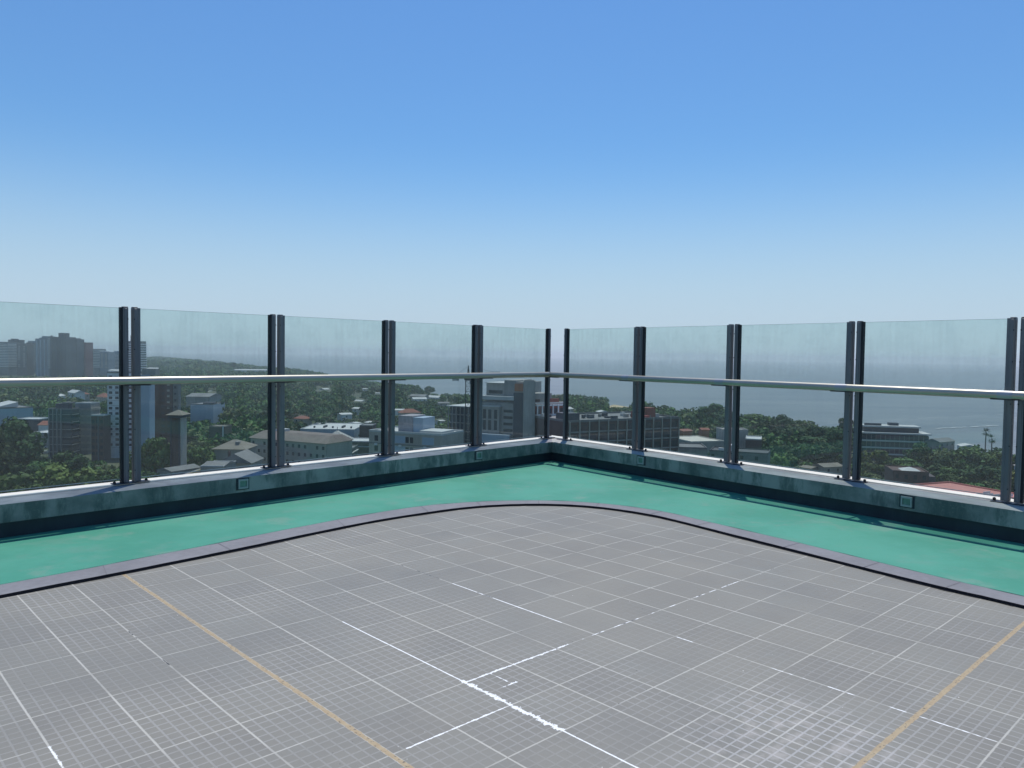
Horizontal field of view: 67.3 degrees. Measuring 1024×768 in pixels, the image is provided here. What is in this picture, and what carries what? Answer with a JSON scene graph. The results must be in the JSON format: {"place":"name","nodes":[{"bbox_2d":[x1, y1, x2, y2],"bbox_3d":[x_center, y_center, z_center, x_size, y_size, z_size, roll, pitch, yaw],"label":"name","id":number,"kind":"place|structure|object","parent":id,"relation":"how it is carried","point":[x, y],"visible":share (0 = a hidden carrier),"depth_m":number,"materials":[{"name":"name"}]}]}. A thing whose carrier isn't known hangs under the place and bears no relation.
{"place":"outdoors","nodes":[
{"label":"outdoors","id":0,"kind":"place"},
{"bbox_2d":[0,367,927,480],"bbox_3d":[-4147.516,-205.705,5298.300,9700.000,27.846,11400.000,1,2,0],"label":"ground","id":1,"kind":"structure","parent":0,"point":[114,461],"depth_m":584.02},
{"bbox_2d":[0,342,16,374],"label":"apartment tower","id":2,"kind":"structure","parent":1,"relation":"on","point":[8,358],"depth_m":1300.78,"materials":[{"name":"white paint"}]},
{"bbox_2d":[0,428,17,474],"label":"broad tree","id":3,"kind":"object","parent":1,"relation":"on","point":[8,460],"visible":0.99,"depth_m":250.84,"materials":[{"name":"green plant"}]},
{"bbox_2d":[0,400,32,425],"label":"warehouse","id":4,"kind":"structure","parent":1,"relation":"on","point":[10,408],"depth_m":451.58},
{"bbox_2d":[8,339,24,351],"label":"apartment tower","id":5,"kind":"structure","parent":1,"relation":"on","point":[17,341],"depth_m":1333.48,"materials":[{"name":"stone"}]},
{"bbox_2d":[0,416,47,463],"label":"broad tree","id":6,"kind":"object","parent":1,"relation":"on","point":[19,433],"visible":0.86,"depth_m":282.38,"materials":[{"name":"green plant"}]},
{"bbox_2d":[0,470,49,493],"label":"broad tree","id":7,"kind":"object","parent":1,"relation":"on","point":[25,480],"visible":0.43,"depth_m":194.30,"materials":[{"name":"green plant"}]},
{"bbox_2d":[17,344,33,375],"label":"apartment tower","id":8,"kind":"structure","parent":1,"relation":"on","point":[25,359],"depth_m":1300.57,"materials":[{"name":"concrete"}]},
{"bbox_2d":[16,447,38,464],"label":"tree","id":9,"kind":"object","parent":1,"relation":"on","point":[23,460],"visible":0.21,"depth_m":284.16,"materials":[{"name":"green plant"}]},
{"bbox_2d":[18,417,47,431],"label":"storage shed","id":10,"kind":"structure","parent":1,"relation":"on","point":[33,422],"depth_m":411.37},
{"bbox_2d":[26,461,51,467],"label":"tree","id":11,"kind":"object","parent":1,"relation":"on","point":[40,463],"visible":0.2,"depth_m":259.51,"materials":[{"name":"green plant"}]},
{"bbox_2d":[35,336,47,375],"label":"apartment tower","id":12,"kind":"structure","parent":1,"relation":"on","point":[41,356],"depth_m":1299.48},
{"bbox_2d":[35,430,47,446],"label":"garage","id":13,"kind":"structure","parent":1,"relation":"on","point":[43,432],"depth_m":373.53,"materials":[{"name":"grey paint"}]},
{"bbox_2d":[38,421,47,430],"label":"house","id":14,"kind":"structure","parent":1,"relation":"on","point":[42,425],"depth_m":396.36,"materials":[{"name":"orange paint"}]},
{"bbox_2d":[48,336,52,376],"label":"apartment tower","id":15,"kind":"structure","parent":1,"relation":"on","point":[49,355],"depth_m":1249.12,"materials":[{"name":"white paint"}]},
{"bbox_2d":[50,333,75,377],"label":"apartment tower","id":16,"kind":"structure","parent":1,"relation":"on","point":[62,354],"depth_m":1150.18,"materials":[{"name":"concrete"}]},
{"bbox_2d":[48,402,80,456],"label":"office block","id":17,"kind":"structure","parent":1,"relation":"on","point":[63,426],"depth_m":343.26,"materials":[{"name":"grey paint"}]},
{"bbox_2d":[35,462,105,487],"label":"trees","id":18,"kind":"object","parent":1,"relation":"on","point":[56,473],"visible":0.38,"depth_m":203.19,"materials":[{"name":"green plant"}]},
{"bbox_2d":[51,449,91,473],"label":"broad tree","id":19,"kind":"object","parent":1,"relation":"on","point":[75,462],"visible":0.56,"depth_m":261.76,"materials":[{"name":"green plant"}]},
{"bbox_2d":[68,389,84,401],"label":"house","id":20,"kind":"structure","parent":1,"relation":"on","point":[77,393],"depth_m":612.57,"materials":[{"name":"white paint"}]},
{"bbox_2d":[76,338,83,376],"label":"apartment tower","id":21,"kind":"structure","parent":1,"relation":"on","point":[79,357],"depth_m":1190.12,"materials":[{"name":"concrete"}]},
{"bbox_2d":[75,401,100,453],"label":"office block","id":22,"kind":"structure","parent":1,"relation":"on","point":[87,410],"depth_m":355.13,"materials":[{"name":"grey paint"}]},
{"bbox_2d":[84,342,92,376],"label":"apartment tower","id":23,"kind":"structure","parent":1,"relation":"on","point":[88,359],"depth_m":1208.40,"materials":[{"name":"concrete"}]},
{"bbox_2d":[78,469,119,483],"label":"broad tree","id":24,"kind":"object","parent":1,"relation":"on","point":[115,473],"visible":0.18,"depth_m":225.90,"materials":[{"name":"green plant"}]},
{"bbox_2d":[93,349,105,375],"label":"apartment tower","id":25,"kind":"structure","parent":1,"relation":"on","point":[96,362],"depth_m":1350.04,"materials":[{"name":"white paint"}]},
{"bbox_2d":[91,414,110,460],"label":"apartment block","id":26,"kind":"structure","parent":1,"relation":"on","point":[100,436],"depth_m":334.46,"materials":[{"name":"grey concrete"}]},
{"bbox_2d":[97,393,106,402],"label":"house","id":27,"kind":"structure","parent":1,"relation":"on","point":[101,397],"depth_m":613.42,"materials":[{"name":"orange paint"}]},
{"bbox_2d":[100,351,114,375],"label":"apartment tower","id":28,"kind":"structure","parent":1,"relation":"on","point":[107,360],"depth_m":1350.50,"materials":[{"name":"concrete"}]},
{"bbox_2d":[95,471,119,482],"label":"tree","id":29,"kind":"object","parent":1,"relation":"on","point":[106,477],"visible":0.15,"depth_m":222.39,"materials":[{"name":"green plant"}]},
{"bbox_2d":[114,351,118,368],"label":"apartment tower","id":30,"kind":"structure","parent":1,"relation":"on","point":[116,359],"depth_m":1399.51,"materials":[{"name":"white paint"}]},
{"bbox_2d":[107,368,158,457],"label":"white tower","id":31,"kind":"structure","parent":1,"relation":"on","point":[147,411],"depth_m":343.30,"materials":[{"name":"paint"}]},
{"bbox_2d":[129,335,146,371],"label":"apartment tower","id":32,"kind":"structure","parent":1,"relation":"on","point":[143,355],"depth_m":1004.96,"materials":[{"name":"white paint"}]},
{"bbox_2d":[129,446,151,472],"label":"broad tree","id":33,"kind":"object","parent":1,"relation":"on","point":[143,454],"visible":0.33,"depth_m":258.79,"materials":[{"name":"green plant"}]},
{"bbox_2d":[141,436,170,472],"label":"broad tree","id":34,"kind":"object","parent":1,"relation":"on","point":[157,449],"visible":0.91,"depth_m":260.02,"materials":[{"name":"green plant"}]},
{"bbox_2d":[155,384,180,443],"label":"brick tower","id":35,"kind":"structure","parent":1,"relation":"on","point":[167,398],"depth_m":366.92,"materials":[{"name":"grey paint"}]},
{"bbox_2d":[166,410,190,466],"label":"water tower","id":36,"kind":"structure","parent":1,"relation":"on","point":[178,437],"depth_m":261.15,"materials":[{"name":"grey concrete"}]},
{"bbox_2d":[157,464,200,476],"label":"long shed","id":37,"kind":"structure","parent":1,"relation":"on","point":[181,469],"depth_m":250.56,"materials":[{"name":"grey paint"}]},
{"bbox_2d":[187,445,215,465],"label":"tree","id":38,"kind":"object","parent":1,"relation":"on","point":[200,456],"visible":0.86,"depth_m":283.25,"materials":[{"name":"green plant"}]},
{"bbox_2d":[186,393,221,416],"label":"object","id":39,"kind":"structure","parent":1,"relation":"on","point":[191,398],"depth_m":561.46,"materials":[{"name":"grey paint"}]},
{"bbox_2d":[190,402,224,423],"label":"plain hall","id":40,"kind":"structure","parent":1,"relation":"on","point":[201,411],"depth_m":501.33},
{"bbox_2d":[200,460,235,472],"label":"tin roof house","id":41,"kind":"structure","parent":1,"relation":"on","point":[214,464],"depth_m":251.71,"materials":[{"name":"grey paint"}]},
{"bbox_2d":[209,424,231,437],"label":"brick hut","id":42,"kind":"object","parent":1,"relation":"on","point":[221,429],"visible":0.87,"depth_m":396.39,"materials":[{"name":"white paint"}]},
{"bbox_2d":[212,439,256,459],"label":"pavilion","id":43,"kind":"structure","parent":1,"relation":"on","point":[233,446],"depth_m":293.75,"materials":[{"name":"beige paint"}]},
{"bbox_2d":[223,449,263,468],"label":"old house","id":44,"kind":"structure","parent":1,"relation":"on","point":[247,457],"depth_m":265.08,"materials":[{"name":"beige paint"}]},
{"bbox_2d":[234,369,266,371],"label":"house","id":45,"kind":"structure","parent":1,"relation":"on","point":[246,370],"depth_m":1713.70,"materials":[{"name":"white paint"}]},
{"bbox_2d":[248,428,353,465],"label":"school block","id":46,"kind":"structure","parent":1,"relation":"on","point":[302,445],"depth_m":309.06,"materials":[{"name":"beige paint"}]},
{"bbox_2d":[294,416,311,425],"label":"house","id":47,"kind":"structure","parent":1,"relation":"on","point":[305,419],"depth_m":500.08,"materials":[{"name":"orange paint"}]},
{"bbox_2d":[300,422,362,437],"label":"flat hall","id":48,"kind":"structure","parent":1,"relation":"on","point":[351,429],"depth_m":434.22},
{"bbox_2d":[337,413,351,420],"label":"house","id":49,"kind":"structure","parent":1,"relation":"on","point":[340,416],"depth_m":523.89,"materials":[{"name":"white paint"}]},
{"bbox_2d":[352,445,358,456],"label":"annex roofs","id":50,"kind":"structure","parent":1,"relation":"on","point":[355,449],"depth_m":330.59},
{"bbox_2d":[351,437,368,455],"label":"brick annex","id":51,"kind":"object","parent":1,"relation":"on","point":[363,445],"visible":0.26,"depth_m":346.44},
{"bbox_2d":[359,423,375,437],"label":"brown box","id":52,"kind":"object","parent":1,"relation":"on","point":[364,428],"visible":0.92,"depth_m":411.40,"materials":[{"name":"brick"}]},
{"bbox_2d":[398,409,420,414],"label":"house","id":53,"kind":"structure","parent":1,"relation":"on","point":[407,411],"depth_m":484.60,"materials":[{"name":"orange paint"}]},
{"bbox_2d":[369,414,463,454],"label":"white apartments","id":54,"kind":"structure","parent":1,"relation":"on","point":[414,431],"depth_m":211.92,"materials":[{"name":"beige paint"}]},
{"bbox_2d":[446,404,469,444],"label":"unfinished frame","id":55,"kind":"object","parent":1,"relation":"on","point":[457,416],"visible":0.25,"depth_m":289.92,"materials":[{"name":"concrete"}]},
{"bbox_2d":[452,365,499,442],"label":"tower crane","id":56,"kind":"object","parent":1,"relation":"on","point":[466,417],"visible":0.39,"depth_m":261.78,"materials":[{"name":"metal"}]},
{"bbox_2d":[0,356,1015,480],"bbox_3d":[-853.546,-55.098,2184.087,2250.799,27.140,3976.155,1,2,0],"label":"woodland","id":57,"kind":"object","parent":1,"relation":"on","point":[249,415],"visible":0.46,"depth_m":580.41,"materials":[{"name":"green plant"}]},
{"bbox_2d":[482,379,540,442],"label":"concrete complex","id":58,"kind":"structure","parent":1,"relation":"on","point":[502,411],"depth_m":265.07,"materials":[{"name":"grey paint"}]},
{"bbox_2d":[523,380,535,438],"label":"concrete stair tower","id":59,"kind":"structure","parent":1,"relation":"on","point":[528,408],"depth_m":256.55,"materials":[{"name":"grey paint"}]},
{"bbox_2d":[535,392,562,415],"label":"brick and white block","id":60,"kind":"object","parent":1,"relation":"on","point":[556,404],"visible":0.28,"depth_m":265.74,"materials":[{"name":"grey paint"}]},
{"bbox_2d":[535,407,679,452],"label":"framed block","id":61,"kind":"structure","parent":1,"relation":"on","point":[661,431],"depth_m":254.31,"materials":[{"name":"grey concrete"}]},
{"bbox_2d":[679,429,692,435],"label":"orange house","id":62,"kind":"structure","parent":1,"relation":"on","point":[685,432],"depth_m":403.09,"materials":[{"name":"ceramic"}]},
{"bbox_2d":[679,443,706,456],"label":"grey shed","id":63,"kind":"structure","parent":1,"relation":"on","point":[700,449],"depth_m":283.79,"materials":[{"name":"paint"}]},
{"bbox_2d":[681,411,706,422],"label":"broad tree","id":64,"kind":"object","parent":1,"relation":"on","point":[690,416],"visible":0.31,"depth_m":517.75,"materials":[{"name":"green plant"}]},
{"bbox_2d":[679,435,723,454],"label":"cream shed","id":65,"kind":"structure","parent":1,"relation":"on","point":[708,443],"depth_m":337.55,"materials":[{"name":"paint"}]},
{"bbox_2d":[698,428,709,436],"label":"orange house","id":66,"kind":"structure","parent":1,"relation":"on","point":[704,432],"depth_m":406.34,"materials":[{"name":"ceramic"}]},
{"bbox_2d":[698,403,724,420],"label":"broad tree","id":67,"kind":"object","parent":1,"relation":"on","point":[715,409],"visible":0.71,"depth_m":555.69,"materials":[{"name":"green plant"}]},
{"bbox_2d":[716,427,747,447],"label":"blank wall block","id":68,"kind":"structure","parent":1,"relation":"on","point":[743,432],"depth_m":346.22,"materials":[{"name":"concrete"}]},
{"bbox_2d":[709,444,769,464],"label":"terrace houses","id":69,"kind":"structure","parent":1,"relation":"on","point":[751,455],"depth_m":282.92,"materials":[{"name":"grey concrete"}]},
{"bbox_2d":[745,435,761,448],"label":"brown workshop","id":70,"kind":"structure","parent":1,"relation":"on","point":[753,442],"depth_m":327.48,"materials":[{"name":"brick"}]},
{"bbox_2d":[740,413,773,425],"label":"broad tree","id":71,"kind":"object","parent":1,"relation":"on","point":[754,419],"visible":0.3,"depth_m":497.17,"materials":[{"name":"green plant"}]},
{"bbox_2d":[750,420,782,438],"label":"broad tree","id":72,"kind":"object","parent":1,"relation":"on","point":[771,426],"visible":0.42,"depth_m":428.33,"materials":[{"name":"green plant"}]},
{"bbox_2d":[771,454,788,467],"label":"tree","id":73,"kind":"object","parent":1,"relation":"on","point":[780,461],"visible":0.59,"depth_m":300.50,"materials":[{"name":"green plant"}]},
{"bbox_2d":[771,414,792,429],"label":"broad tree","id":74,"kind":"object","parent":1,"relation":"on","point":[781,419],"visible":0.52,"depth_m":498.58,"materials":[{"name":"green plant"}]},
{"bbox_2d":[770,453,801,468],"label":"broad tree","id":75,"kind":"object","parent":1,"relation":"on","point":[794,460],"visible":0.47,"depth_m":316.29,"materials":[{"name":"green plant"}]},
{"bbox_2d":[771,444,802,458],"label":"broad tree","id":76,"kind":"object","parent":1,"relation":"on","point":[793,451],"visible":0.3,"depth_m":343.27,"materials":[{"name":"green plant"}]},
{"bbox_2d":[775,427,812,443],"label":"broad tree","id":77,"kind":"object","parent":1,"relation":"on","point":[804,432],"visible":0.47,"depth_m":396.84,"materials":[{"name":"green plant"}]},
{"bbox_2d":[785,420,820,431],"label":"broad tree","id":78,"kind":"object","parent":1,"relation":"on","point":[808,425],"visible":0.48,"depth_m":438.54,"materials":[{"name":"green plant"}]},
{"bbox_2d":[799,465,817,470],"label":"house","id":79,"kind":"structure","parent":1,"relation":"on","point":[808,467],"depth_m":329.73,"materials":[{"name":"beige paint"}]},
{"bbox_2d":[796,436,829,459],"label":"broad tree","id":80,"kind":"object","parent":1,"relation":"on","point":[810,439],"visible":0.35,"depth_m":376.38,"materials":[{"name":"green plant"}]},
{"bbox_2d":[810,426,829,437],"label":"broad tree","id":81,"kind":"object","parent":1,"relation":"on","point":[818,432],"visible":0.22,"depth_m":400.06,"materials":[{"name":"green plant"}]},
{"bbox_2d":[811,462,841,474],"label":"house","id":82,"kind":"structure","parent":1,"relation":"on","point":[836,467],"depth_m":328.98,"materials":[{"name":"beige paint"}]},
{"bbox_2d":[818,446,842,463],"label":"broad tree","id":83,"kind":"object","parent":1,"relation":"on","point":[830,454],"visible":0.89,"depth_m":338.84,"materials":[{"name":"green plant"}]},
{"bbox_2d":[822,426,852,450],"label":"broad tree","id":84,"kind":"object","parent":1,"relation":"on","point":[834,436],"visible":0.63,"depth_m":381.23,"materials":[{"name":"green plant"}]},
{"bbox_2d":[832,418,853,432],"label":"broad tree","id":85,"kind":"object","parent":1,"relation":"on","point":[841,423],"visible":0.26,"depth_m":438.27,"materials":[{"name":"green plant"}]},
{"bbox_2d":[861,449,894,471],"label":"broad tree","id":86,"kind":"object","parent":1,"relation":"on","point":[882,460],"visible":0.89,"depth_m":317.42,"materials":[{"name":"green plant"}]},
{"bbox_2d":[862,422,932,459],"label":"modern office","id":87,"kind":"structure","parent":1,"relation":"on","point":[894,439],"depth_m":396.89,"materials":[{"name":"grey glass"}]},
{"bbox_2d":[892,457,923,466],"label":"broad tree","id":88,"kind":"object","parent":1,"relation":"on","point":[905,461],"visible":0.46,"depth_m":316.89,"materials":[{"name":"green plant"}]},
{"bbox_2d":[884,465,935,483],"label":"brick house","id":89,"kind":"structure","parent":1,"relation":"on","point":[909,474],"depth_m":266.73,"materials":[{"name":"grey brick"}]},
{"bbox_2d":[902,441,932,463],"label":"broad tree","id":90,"kind":"object","parent":1,"relation":"on","point":[918,450],"visible":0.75,"depth_m":343.83,"materials":[{"name":"green plant"}]},
{"bbox_2d":[925,437,954,451],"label":"house","id":91,"kind":"structure","parent":1,"relation":"on","point":[933,443],"depth_m":388.88,"materials":[{"name":"grey paint"}]},
{"bbox_2d":[919,450,960,468],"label":"broad tree","id":92,"kind":"object","parent":1,"relation":"on","point":[927,460],"visible":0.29,"depth_m":330.83,"materials":[{"name":"green plant"}]},
{"bbox_2d":[936,467,961,481],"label":"tree","id":93,"kind":"object","parent":1,"relation":"on","point":[948,471],"visible":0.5,"depth_m":275.50,"materials":[{"name":"green plant"}]},
{"bbox_2d":[943,474,969,483],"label":"tree","id":94,"kind":"object","parent":1,"relation":"on","point":[954,478],"visible":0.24,"depth_m":252.49,"materials":[{"name":"green plant"}]},
{"bbox_2d":[908,481,1013,498],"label":"salmon roof building","id":95,"kind":"structure","parent":1,"relation":"on","point":[960,486],"depth_m":203.80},
{"bbox_2d":[951,446,987,464],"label":"broad tree","id":96,"kind":"object","parent":1,"relation":"on","point":[960,452],"visible":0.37,"depth_m":334.83,"materials":[{"name":"green plant"}]},
{"bbox_2d":[963,454,981,472],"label":"tree","id":97,"kind":"object","parent":1,"relation":"on","point":[971,458],"visible":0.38,"depth_m":311.64,"materials":[{"name":"green plant"}]},
{"bbox_2d":[958,465,1000,484],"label":"broad tree","id":98,"kind":"object","parent":1,"relation":"on","point":[983,474],"visible":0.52,"depth_m":268.39,"materials":[{"name":"green plant"}]},
{"bbox_2d":[979,451,1014,469],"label":"broad tree","id":99,"kind":"object","parent":1,"relation":"on","point":[997,455],"visible":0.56,"depth_m":318.50,"materials":[{"name":"green plant"}]},
{"bbox_2d":[999,469,1014,492],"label":"broad tree","id":100,"kind":"object","parent":1,"relation":"on","point":[1012,480],"visible":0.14,"depth_m":249.00,"materials":[{"name":"green plant"}]},
{"bbox_2d":[0,506,1023,767],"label":"tile floor","id":101,"kind":"structure","parent":0,"point":[534,636],"depth_m":4.01,"materials":[{"name":"tile"}]},
{"bbox_2d":[0,461,1023,595],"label":"green floor","id":102,"kind":"structure","parent":101,"relation":"on","point":[992,563],"depth_m":7.13,"materials":[{"name":"paint"}]},
{"bbox_2d":[0,436,551,537],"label":"parapet wall","id":103,"kind":"structure","parent":102,"relation":"on","point":[37,511],"depth_m":7.83,"materials":[{"name":"concrete"}]},
{"bbox_2d":[0,302,554,491],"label":"glass railing","id":104,"kind":"object","parent":103,"relation":"on","point":[135,381],"visible":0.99,"depth_m":8.37,"materials":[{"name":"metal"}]},
{"bbox_2d":[552,435,1023,543],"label":"parapet wall","id":105,"kind":"structure","parent":102,"relation":"on","point":[968,513],"depth_m":8.13,"materials":[{"name":"concrete"}]},
{"bbox_2d":[549,317,1023,505],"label":"glass railing","id":106,"kind":"object","parent":105,"relation":"on","point":[1009,395],"visible":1,"depth_m":8.10,"materials":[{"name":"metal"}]},
{"bbox_2d":[0,500,1023,608],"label":"curb","id":107,"kind":"structure","parent":101,"relation":"on","point":[142,564],"depth_m":6.09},
{"bbox_2d":[74,505,1012,605],"bbox_3d":[0.151,1.329,6.503,6.180,0.001,3.091,1,2,0],"label":"joint sealant","id":108,"kind":"object","parent":101,"relation":"on","point":[570,506],"visible":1,"depth_m":6.28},
{"bbox_2d":[0,0,1023,364],"label":"sky","id":109,"kind":"structure","parent":0,"point":[583,167],"materials":[{"name":"blue"}]},
{"bbox_2d":[146,352,1018,454],"bbox_3d":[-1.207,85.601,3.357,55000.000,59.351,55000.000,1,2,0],"label":"sea","id":110,"kind":"structure","parent":0,"point":[925,413],"depth_m":1682.82,"materials":[{"name":"liquid"}]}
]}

